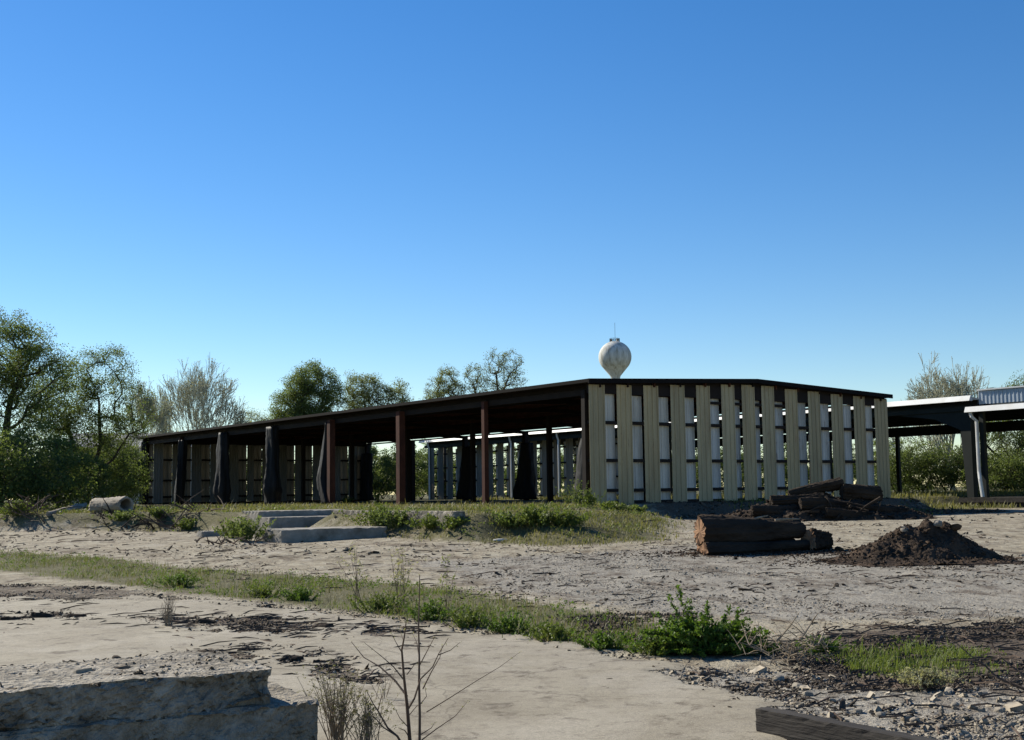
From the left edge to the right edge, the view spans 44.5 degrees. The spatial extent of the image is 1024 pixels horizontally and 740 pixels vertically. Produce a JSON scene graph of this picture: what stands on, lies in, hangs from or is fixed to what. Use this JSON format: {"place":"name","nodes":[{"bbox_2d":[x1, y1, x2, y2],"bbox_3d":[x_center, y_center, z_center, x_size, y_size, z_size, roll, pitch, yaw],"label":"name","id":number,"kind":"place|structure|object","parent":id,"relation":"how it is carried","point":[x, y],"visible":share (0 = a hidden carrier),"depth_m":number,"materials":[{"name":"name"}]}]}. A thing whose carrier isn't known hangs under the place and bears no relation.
{"place":"outdoors","nodes":[
{"label":"outdoors","id":0,"kind":"place"},
{"bbox_2d":[0,498,690,547],"bbox_3d":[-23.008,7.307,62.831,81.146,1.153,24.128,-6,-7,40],"label":"grass","id":1,"kind":"structure","parent":0,"point":[477,510],"depth_m":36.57,"materials":[{"name":"green plant"}]},
{"bbox_2d":[0,487,1023,739],"bbox_3d":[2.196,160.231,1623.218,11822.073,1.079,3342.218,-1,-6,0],"label":"ground","id":2,"kind":"structure","parent":0,"point":[1004,531],"depth_m":23.45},
{"bbox_2d":[0,431,42,506],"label":"shrub","id":3,"kind":"object","parent":2,"relation":"on","point":[4,458],"visible":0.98,"depth_m":57.80,"materials":[{"name":"green plant"}]},
{"bbox_2d":[0,492,70,522],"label":"stick pile","id":4,"kind":"object","parent":2,"relation":"on","point":[33,507],"visible":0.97,"depth_m":47.13,"materials":[{"name":"brown plant"}]},
{"bbox_2d":[0,424,73,509],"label":"shrub","id":5,"kind":"object","parent":2,"relation":"on","point":[55,463],"visible":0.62,"depth_m":59.47,"materials":[{"name":"green plant"}]},
{"bbox_2d":[0,305,91,507],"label":"leafy tree","id":6,"kind":"object","parent":2,"relation":"on","point":[28,351],"visible":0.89,"depth_m":65.82,"materials":[{"name":"green plant"}]},
{"bbox_2d":[0,421,102,507],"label":"shrub","id":7,"kind":"object","parent":2,"relation":"on","point":[72,462],"visible":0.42,"depth_m":62.82,"materials":[{"name":"green plant"}]},
{"bbox_2d":[10,444,119,507],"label":"shrub","id":8,"kind":"object","parent":2,"relation":"on","point":[100,491],"visible":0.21,"depth_m":67.73,"materials":[{"name":"green plant"}]},
{"bbox_2d":[19,341,161,507],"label":"forked tree","id":9,"kind":"object","parent":2,"relation":"on","point":[91,392],"visible":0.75,"depth_m":71.76,"materials":[{"name":"green plant"}]},
{"bbox_2d":[0,583,181,602],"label":"bark litter","id":10,"kind":"object","parent":2,"relation":"on","point":[76,588],"visible":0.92,"depth_m":21.27,"materials":[{"name":"brown wood"}]},
{"bbox_2d":[88,496,133,512],"bbox_3d":[-15.455,5.204,48.128,2.107,0.688,0.739,-6,-8,39],"label":"pipe","id":11,"kind":"object","parent":2,"relation":"on","point":[119,503],"visible":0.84,"depth_m":47.81,"materials":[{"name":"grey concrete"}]},
{"bbox_2d":[78,429,154,503],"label":"shrub","id":12,"kind":"object","parent":2,"relation":"on","point":[125,486],"visible":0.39,"depth_m":77.64,"materials":[{"name":"green plant"}]},
{"bbox_2d":[113,376,178,493],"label":"thin tree","id":13,"kind":"object","parent":2,"relation":"on","point":[164,418],"visible":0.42,"depth_m":112.33,"materials":[{"name":"green plant"}]},
{"bbox_2d":[138,490,226,531],"bbox_3d":[-11.808,4.995,44.567,2.666,1.501,2.732,3,-7,-32],"label":"stick pile","id":14,"kind":"object","parent":2,"relation":"on","point":[178,518],"visible":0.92,"depth_m":44.60,"materials":[{"name":"brown plant"}]},
{"bbox_2d":[133,358,250,458],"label":"bare tree","id":15,"kind":"object","parent":2,"relation":"on","point":[201,394],"visible":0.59,"depth_m":121.84,"materials":[{"name":"plant"}]},
{"bbox_2d":[212,514,283,541],"bbox_3d":[-7.417,4.428,35.044,1.668,0.804,1.611,2,-6,-27],"label":"weed clump","id":16,"kind":"object","parent":2,"relation":"on","point":[244,529],"visible":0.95,"depth_m":35.12,"materials":[{"name":"green plant"}]},
{"bbox_2d":[259,516,326,528],"bbox_3d":[-6.924,5.381,42.635,3.297,0.798,0.946,3,-7,-35],"label":"concrete step","id":17,"kind":"object","parent":2,"relation":"on","point":[295,522],"visible":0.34,"depth_m":41.83,"materials":[{"name":"grey concrete"}]},
{"bbox_2d":[242,509,348,527],"bbox_3d":[-7.480,5.303,43.820,3.596,0.798,1.398,3,-7,-35],"label":"concrete step","id":18,"kind":"object","parent":2,"relation":"on","point":[252,515],"visible":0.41,"depth_m":42.99,"materials":[{"name":"grey concrete"}]},
{"bbox_2d":[267,586,326,601],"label":"weed clump","id":19,"kind":"object","parent":2,"relation":"on","point":[300,594],"visible":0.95,"depth_m":18.96,"materials":[{"name":"green plant"}]},
{"bbox_2d":[268,358,350,419],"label":"dense tree","id":20,"kind":"object","parent":2,"relation":"on","point":[298,395],"visible":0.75,"depth_m":125.46,"materials":[{"name":"green plant"}]},
{"bbox_2d":[254,526,386,542],"bbox_3d":[-5.513,4.792,36.098,3.346,0.481,1.800,3,-7,-35],"label":"concrete block","id":21,"kind":"object","parent":2,"relation":"on","point":[286,535],"depth_m":35.28,"materials":[{"name":"grey concrete"}]},
{"bbox_2d":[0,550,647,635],"bbox_3d":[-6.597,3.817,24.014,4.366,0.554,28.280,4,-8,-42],"label":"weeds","id":22,"kind":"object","parent":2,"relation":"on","point":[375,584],"visible":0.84,"depth_m":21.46,"materials":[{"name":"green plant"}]},
{"bbox_2d":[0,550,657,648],"bbox_3d":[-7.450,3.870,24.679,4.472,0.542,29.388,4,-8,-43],"label":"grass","id":23,"kind":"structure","parent":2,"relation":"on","point":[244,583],"depth_m":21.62,"materials":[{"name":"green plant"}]},
{"bbox_2d":[0,547,661,650],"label":"dry grass","id":24,"kind":"structure","parent":2,"relation":"on","point":[522,601],"depth_m":21.09,"materials":[{"name":"green plant"}]},
{"bbox_2d":[339,502,410,526],"bbox_3d":[-4.056,4.325,37.485,2.364,0.813,1.674,-1,-6,0],"label":"weed clump","id":25,"kind":"object","parent":2,"relation":"on","point":[371,523],"visible":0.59,"depth_m":37.28,"materials":[{"name":"green plant"}]},
{"bbox_2d":[341,369,413,446],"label":"round tree","id":26,"kind":"object","parent":2,"relation":"on","point":[365,393],"visible":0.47,"depth_m":127.82,"materials":[{"name":"green plant"}]},
{"bbox_2d":[346,590,417,613],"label":"weed clump","id":27,"kind":"object","parent":2,"relation":"on","point":[383,604],"visible":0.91,"depth_m":16.89,"materials":[{"name":"green plant"}]},
{"bbox_2d":[370,444,395,499],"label":"shrub","id":28,"kind":"object","parent":2,"relation":"on","point":[385,466],"visible":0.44,"depth_m":121.14,"materials":[{"name":"green plant"}]},
{"bbox_2d":[0,594,784,739],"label":"concrete pad","id":29,"kind":"object","parent":2,"relation":"on","point":[533,689],"visible":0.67,"depth_m":11.06,"materials":[{"name":"beige concrete"}]},
{"bbox_2d":[0,650,318,739],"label":"broken slab","id":30,"kind":"structure","parent":29,"relation":"on","point":[224,702],"depth_m":6.80,"materials":[{"name":"concrete"}]},
{"bbox_2d":[0,650,271,694],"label":"gravel","id":31,"kind":"structure","parent":30,"relation":"on","point":[164,665],"depth_m":7.19,"materials":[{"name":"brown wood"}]},
{"bbox_2d":[118,611,394,635],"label":"bark litter","id":32,"kind":"object","parent":29,"relation":"on","point":[229,618],"visible":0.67,"depth_m":15.81,"materials":[{"name":"brown wood"}]},
{"bbox_2d":[156,643,397,686],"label":"bark litter","id":33,"kind":"object","parent":29,"relation":"on","point":[329,670],"visible":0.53,"depth_m":11.56,"materials":[{"name":"brown wood"}]},
{"bbox_2d":[293,659,371,739],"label":"dry weed","id":34,"kind":"object","parent":29,"relation":"on","point":[333,718],"visible":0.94,"depth_m":7.96,"materials":[{"name":"brown plant"}]},
{"bbox_2d":[334,685,404,739],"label":"dry weed","id":35,"kind":"object","parent":29,"relation":"on","point":[368,724],"visible":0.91,"depth_m":7.84,"materials":[{"name":"brown plant"}]},
{"bbox_2d":[352,574,519,739],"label":"sapling","id":36,"kind":"object","parent":29,"relation":"on","point":[408,725],"visible":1,"depth_m":7.73,"materials":[{"name":"brown plant"}]},
{"bbox_2d":[366,505,420,527],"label":"weed clump","id":37,"kind":"object","parent":2,"relation":"on","point":[399,517],"visible":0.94,"depth_m":36.77,"materials":[{"name":"green plant"}]},
{"bbox_2d":[331,510,465,527],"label":"retaining wall","id":38,"kind":"structure","parent":2,"relation":"on","point":[439,514],"depth_m":36.18,"materials":[{"name":"concrete"}]},
{"bbox_2d":[373,443,427,498],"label":"shrub","id":39,"kind":"object","parent":2,"relation":"on","point":[418,475],"visible":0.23,"depth_m":125.34,"materials":[{"name":"green plant"}]},
{"bbox_2d":[397,598,486,621],"bbox_3d":[-0.887,3.044,15.850,1.027,0.308,0.699,1,-6,-17],"label":"weed clump","id":40,"kind":"object","parent":2,"relation":"on","point":[431,609],"visible":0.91,"depth_m":15.79,"materials":[{"name":"green plant"}]},
{"bbox_2d":[418,363,469,498],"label":"sparse tree","id":41,"kind":"object","parent":2,"relation":"on","point":[439,393],"visible":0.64,"depth_m":129.92,"materials":[{"name":"green plant"}]},
{"bbox_2d":[223,500,673,543],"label":"weeds","id":42,"kind":"object","parent":2,"relation":"on","point":[577,507],"visible":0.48,"depth_m":39.21,"materials":[{"name":"green plant"}]},
{"bbox_2d":[115,594,817,739],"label":"gravel","id":43,"kind":"structure","parent":2,"relation":"on","point":[697,677],"depth_m":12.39,"materials":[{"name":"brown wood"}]},
{"bbox_2d":[435,604,511,628],"bbox_3d":[-0.398,2.950,14.902,0.954,0.294,0.766,-2,-6,11],"label":"weed clump","id":44,"kind":"object","parent":2,"relation":"on","point":[470,619],"visible":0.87,"depth_m":14.87,"materials":[{"name":"green plant"}]},
{"bbox_2d":[462,347,527,433],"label":"airy tree","id":45,"kind":"object","parent":2,"relation":"on","point":[496,383],"visible":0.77,"depth_m":130.38,"materials":[{"name":"green plant"}]},
{"bbox_2d":[0,507,1014,559],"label":"wood debris","id":46,"kind":"object","parent":2,"relation":"on","point":[835,548],"visible":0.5,"depth_m":33.77,"materials":[{"name":"brown plant"}]},
{"bbox_2d":[0,507,1023,739],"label":"twigs","id":47,"kind":"object","parent":2,"relation":"on","point":[832,635],"visible":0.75,"depth_m":13.43,"materials":[{"name":"brown plant"}]},
{"bbox_2d":[476,611,548,633],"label":"weed clump","id":48,"kind":"object","parent":2,"relation":"on","point":[511,622],"visible":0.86,"depth_m":14.23,"materials":[{"name":"green plant"}]},
{"bbox_2d":[491,510,533,526],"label":"weed clump","id":49,"kind":"object","parent":2,"relation":"on","point":[515,520],"visible":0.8,"depth_m":34.41,"materials":[{"name":"green plant"}]},
{"bbox_2d":[6,536,1023,650],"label":"wood debris","id":50,"kind":"object","parent":2,"relation":"on","point":[729,587],"visible":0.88,"depth_m":21.17,"materials":[{"name":"brown plant"}]},
{"bbox_2d":[139,378,892,504],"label":"open shed","id":51,"kind":"structure","parent":2,"relation":"on","point":[639,412],"depth_m":62.81,"materials":[{"name":"beige paint"}]},
{"bbox_2d":[174,440,187,504],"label":"tarp","id":52,"kind":"object","parent":51,"relation":"hanging from","point":[179,487],"visible":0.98,"depth_m":92.38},
{"bbox_2d":[213,432,230,504],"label":"tarp","id":53,"kind":"object","parent":51,"relation":"hanging from","point":[222,488],"visible":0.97,"depth_m":85.90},
{"bbox_2d":[263,427,282,504],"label":"tarp","id":54,"kind":"object","parent":51,"relation":"hanging from","point":[272,490],"visible":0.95,"depth_m":79.50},
{"bbox_2d":[316,422,327,503],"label":"tarp","id":55,"kind":"object","parent":51,"relation":"hanging from","point":[321,479],"visible":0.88,"depth_m":73.68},
{"bbox_2d":[360,453,373,499],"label":"tarp","id":56,"kind":"object","parent":51,"relation":"hanging from","point":[366,486],"visible":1,"depth_m":109.53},
{"bbox_2d":[456,447,469,499],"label":"tarp","id":57,"kind":"object","parent":51,"relation":"hanging from","point":[463,491],"visible":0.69,"depth_m":97.30,"materials":[{"name":"black fabric"}]},
{"bbox_2d":[513,443,536,499],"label":"tarp","id":58,"kind":"object","parent":51,"relation":"hanging from","point":[525,484],"visible":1,"depth_m":90.90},
{"bbox_2d":[486,502,591,527],"bbox_3d":[0.772,3.931,33.944,1.852,0.688,2.495,-5,-7,36],"label":"weed clump","id":59,"kind":"object","parent":2,"relation":"on","point":[541,518],"visible":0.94,"depth_m":34.13,"materials":[{"name":"green plant"}]},
{"bbox_2d":[508,619,587,641],"bbox_3d":[0.390,2.841,13.552,0.868,0.251,0.716,-1,-6,0],"label":"weed clump","id":60,"kind":"object","parent":2,"relation":"on","point":[553,632],"visible":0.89,"depth_m":13.55,"materials":[{"name":"green plant"}]},
{"bbox_2d":[546,510,591,526],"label":"weed clump","id":61,"kind":"object","parent":2,"relation":"on","point":[559,520],"visible":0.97,"depth_m":33.93,"materials":[{"name":"green plant"}]},
{"bbox_2d":[568,630,646,650],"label":"weed clump","id":62,"kind":"object","parent":2,"relation":"on","point":[603,640],"visible":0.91,"depth_m":12.75,"materials":[{"name":"green plant"}]},
{"bbox_2d":[599,338,631,377],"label":"water tower","id":63,"kind":"structure","parent":2,"relation":"on","point":[615,356],"depth_m":478.46,"materials":[{"name":"metal"}]},
{"bbox_2d":[616,632,683,656],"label":"weed clump","id":64,"kind":"object","parent":2,"relation":"on","point":[651,651],"visible":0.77,"depth_m":12.24,"materials":[{"name":"green plant"}]},
{"bbox_2d":[548,611,775,641],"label":"bark litter","id":65,"kind":"object","parent":2,"relation":"on","point":[592,623],"visible":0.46,"depth_m":15.28,"materials":[{"name":"brown wood"}]},
{"bbox_2d":[549,546,854,559],"bbox_3d":[5.738,4.163,28.539,9.856,0.186,3.723,-1,-6,0],"label":"wood debris","id":66,"kind":"object","parent":2,"relation":"on","point":[821,552],"visible":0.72,"depth_m":28.37,"materials":[{"name":"wood"}]},
{"bbox_2d":[627,584,782,657],"bbox_3d":[1.905,2.469,12.401,1.584,0.701,1.005,-1,-6,0],"label":"bush","id":67,"kind":"object","parent":2,"relation":"on","point":[687,634],"visible":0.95,"depth_m":12.20,"materials":[{"name":"green plant"}]},
{"bbox_2d":[419,395,1023,499],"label":"panel shed","id":68,"kind":"structure","parent":2,"relation":"on","point":[951,414],"depth_m":102.31,"materials":[{"name":"white metal"}]},
{"bbox_2d":[453,485,1023,508],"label":"grass","id":69,"kind":"structure","parent":2,"relation":"on","point":[930,493],"depth_m":76.75,"materials":[{"name":"green plant"}]},
{"bbox_2d":[696,539,794,552],"bbox_3d":[5.474,4.078,29.184,2.555,0.330,0.321,0,-6,-21],"label":"log","id":70,"kind":"object","parent":2,"relation":"on","point":[698,548],"visible":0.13,"depth_m":28.78,"materials":[{"name":"brown wood"}]},
{"bbox_2d":[693,514,805,545],"bbox_3d":[5.548,3.693,29.049,2.780,0.735,0.617,2,-6,-21],"label":"log","id":71,"kind":"object","parent":70,"relation":"on","point":[719,528],"visible":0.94,"depth_m":28.76,"materials":[{"name":"brown wood"}]},
{"bbox_2d":[701,539,809,554],"bbox_3d":[5.655,4.066,28.741,2.850,0.344,0.329,1,-6,-21],"label":"log","id":72,"kind":"object","parent":2,"relation":"on","point":[715,548],"visible":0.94,"depth_m":28.55,"materials":[{"name":"brown wood"}]},
{"bbox_2d":[729,613,866,666],"bbox_3d":[2.632,2.543,11.597,1.180,0.586,0.888,-4,-6,27],"label":"dead brush","id":73,"kind":"object","parent":2,"relation":"on","point":[787,646],"visible":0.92,"depth_m":11.58,"materials":[{"name":"brown plant"}]},
{"bbox_2d":[800,527,833,549],"bbox_3d":[7.157,3.990,29.289,0.589,0.563,0.680,10,-9,-23],"label":"stump","id":74,"kind":"object","parent":2,"relation":"on","point":[818,539],"visible":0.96,"depth_m":29.10,"materials":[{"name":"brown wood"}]},
{"bbox_2d":[634,497,1009,518],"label":"bark litter","id":75,"kind":"object","parent":2,"relation":"on","point":[951,511],"visible":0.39,"depth_m":56.06,"materials":[{"name":"brown wood"}]},
{"bbox_2d":[795,635,856,655],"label":"weed clump","id":76,"kind":"object","parent":2,"relation":"on","point":[835,643],"visible":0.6,"depth_m":12.07,"materials":[{"name":"green plant"}]},
{"bbox_2d":[719,492,936,521],"bbox_3d":[11.459,5.169,47.286,8.509,1.148,4.039,-1,-6,0],"label":"log heap base","id":77,"kind":"object","parent":2,"relation":"on","point":[910,514],"visible":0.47,"depth_m":46.04,"materials":[{"name":"soil"}]},
{"bbox_2d":[750,505,798,516],"bbox_3d":[9.717,5.223,46.333,1.795,0.476,0.412,1,-6,-8],"label":"log","id":78,"kind":"object","parent":77,"relation":"on","point":[757,510],"visible":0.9,"depth_m":46.21,"materials":[{"name":"brown wood"}]},
{"bbox_2d":[769,492,824,504],"bbox_3d":[10.665,4.847,46.840,2.056,0.451,0.595,-2,-5,-7],"label":"log","id":79,"kind":"object","parent":77,"relation":"on","point":[782,499],"visible":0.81,"depth_m":46.69,"materials":[{"name":"brown wood"}]},
{"bbox_2d":[787,477,843,494],"bbox_3d":[11.474,4.506,47.261,2.153,0.528,0.623,-11,-4,-8],"label":"log","id":80,"kind":"object","parent":77,"relation":"on","point":[832,485],"visible":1,"depth_m":47.15,"materials":[{"name":"brown wood"}]},
{"bbox_2d":[753,494,893,517],"bbox_3d":[11.270,5.206,46.425,5.489,1.188,1.893,-1,-6,0],"label":"stick pile","id":81,"kind":"object","parent":77,"relation":"on","point":[813,511],"visible":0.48,"depth_m":45.97,"materials":[{"name":"brown plant"}]},
{"bbox_2d":[798,497,858,510],"bbox_3d":[11.775,5.043,46.443,2.298,0.639,0.541,2,-6,-6],"label":"log","id":82,"kind":"object","parent":77,"relation":"on","point":[806,503],"visible":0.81,"depth_m":46.26,"materials":[{"name":"brown wood"}]},
{"bbox_2d":[839,483,883,501],"bbox_3d":[13.166,4.644,47.148,1.586,0.686,0.616,5,-6,-9],"label":"log","id":83,"kind":"object","parent":77,"relation":"on","point":[856,491],"visible":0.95,"depth_m":46.98,"materials":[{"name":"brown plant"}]},
{"bbox_2d":[659,665,1023,739],"bbox_3d":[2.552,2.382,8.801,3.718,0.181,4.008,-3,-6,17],"label":"gravel","id":84,"kind":"structure","parent":2,"relation":"on","point":[1015,706],"depth_m":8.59,"materials":[{"name":"grey gravel"}]},
{"bbox_2d":[672,615,1023,690],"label":"bark litter","id":85,"kind":"object","parent":2,"relation":"on","point":[879,640],"visible":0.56,"depth_m":11.46,"materials":[{"name":"brown wood"}]},
{"bbox_2d":[755,706,940,739],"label":"timber","id":86,"kind":"object","parent":2,"relation":"on","point":[788,724],"visible":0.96,"depth_m":7.67,"materials":[{"name":"brown wood"}]},
{"bbox_2d":[718,553,1023,572],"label":"wood debris","id":87,"kind":"object","parent":2,"relation":"on","point":[906,567],"visible":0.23,"depth_m":24.62,"materials":[{"name":"wood"}]},
{"bbox_2d":[873,437,933,491],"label":"shrub","id":88,"kind":"object","parent":2,"relation":"on","point":[894,471],"visible":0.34,"depth_m":106.28,"materials":[{"name":"green plant"}]},
{"bbox_2d":[815,633,1018,678],"bbox_3d":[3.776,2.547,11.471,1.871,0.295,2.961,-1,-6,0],"label":"grass","id":89,"kind":"structure","parent":2,"relation":"on","point":[906,651],"depth_m":11.29,"materials":[{"name":"green plant"}]},
{"bbox_2d":[819,519,1020,566],"bbox_3d":[8.349,3.553,25.927,3.870,0.935,3.085,-1,-6,0],"label":"dirt pile","id":90,"kind":"object","parent":2,"relation":"on","point":[926,542],"visible":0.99,"depth_m":25.39,"materials":[{"name":"soil"}]},
{"bbox_2d":[890,436,950,492],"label":"shrub","id":91,"kind":"object","parent":2,"relation":"on","point":[904,465],"visible":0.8,"depth_m":105.06,"materials":[{"name":"green plant"}]},
{"bbox_2d":[886,664,970,689],"bbox_3d":[3.101,2.324,9.417,0.592,0.201,0.493,-1,-6,0],"label":"dry weed","id":92,"kind":"object","parent":2,"relation":"on","point":[925,678],"visible":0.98,"depth_m":9.34,"materials":[{"name":"green plant"}]},
{"bbox_2d":[913,440,964,491],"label":"shrub","id":93,"kind":"object","parent":2,"relation":"on","point":[937,480],"visible":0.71,"depth_m":104.14,"materials":[{"name":"green plant"}]},
{"bbox_2d":[874,351,1012,491],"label":"spreading tree","id":94,"kind":"object","parent":2,"relation":"on","point":[953,390],"visible":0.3,"depth_m":111.54,"materials":[{"name":"green plant"}]},
{"bbox_2d":[938,446,1004,491],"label":"shrub","id":95,"kind":"object","parent":2,"relation":"on","point":[957,457],"visible":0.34,"depth_m":103.26,"materials":[{"name":"green plant"}]},
{"bbox_2d":[932,603,1023,689],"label":"dead branch","id":96,"kind":"object","parent":2,"relation":"on","point":[1010,682],"visible":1,"depth_m":9.15,"materials":[{"name":"brown wood"}]},
{"bbox_2d":[956,449,1023,490],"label":"shrub","id":97,"kind":"object","parent":2,"relation":"on","point":[991,481],"visible":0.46,"depth_m":100.97,"materials":[{"name":"green plant"}]},
{"bbox_2d":[958,496,1023,507],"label":"loading dock","id":98,"kind":"object","parent":2,"relation":"on","point":[1019,500],"visible":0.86,"depth_m":67.57,"materials":[{"name":"grey concrete"}]},
{"bbox_2d":[964,386,1023,496],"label":"loading canopy","id":99,"kind":"object","parent":98,"relation":"on","point":[1012,395],"visible":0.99,"depth_m":69.20,"materials":[{"name":"white metal"}]},
{"bbox_2d":[979,369,1023,490],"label":"edge tree","id":100,"kind":"object","parent":2,"relation":"on","point":[1006,442],"visible":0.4,"depth_m":103.52,"materials":[{"name":"green plant"}]},
{"bbox_2d":[988,446,1023,490],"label":"shrub","id":101,"kind":"object","parent":2,"relation":"on","point":[1007,462],"visible":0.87,"depth_m":100.29,"materials":[{"name":"green plant"}]},
{"bbox_2d":[0,0,1023,499],"label":"sky","id":102,"kind":"structure","parent":0,"point":[826,193],"materials":[{"name":"blue"}]},
{"bbox_2d":[433,545,1023,633],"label":"gravel","id":103,"kind":"structure","parent":0,"point":[708,597],"depth_m":21.09,"materials":[{"name":"grey gravel"}]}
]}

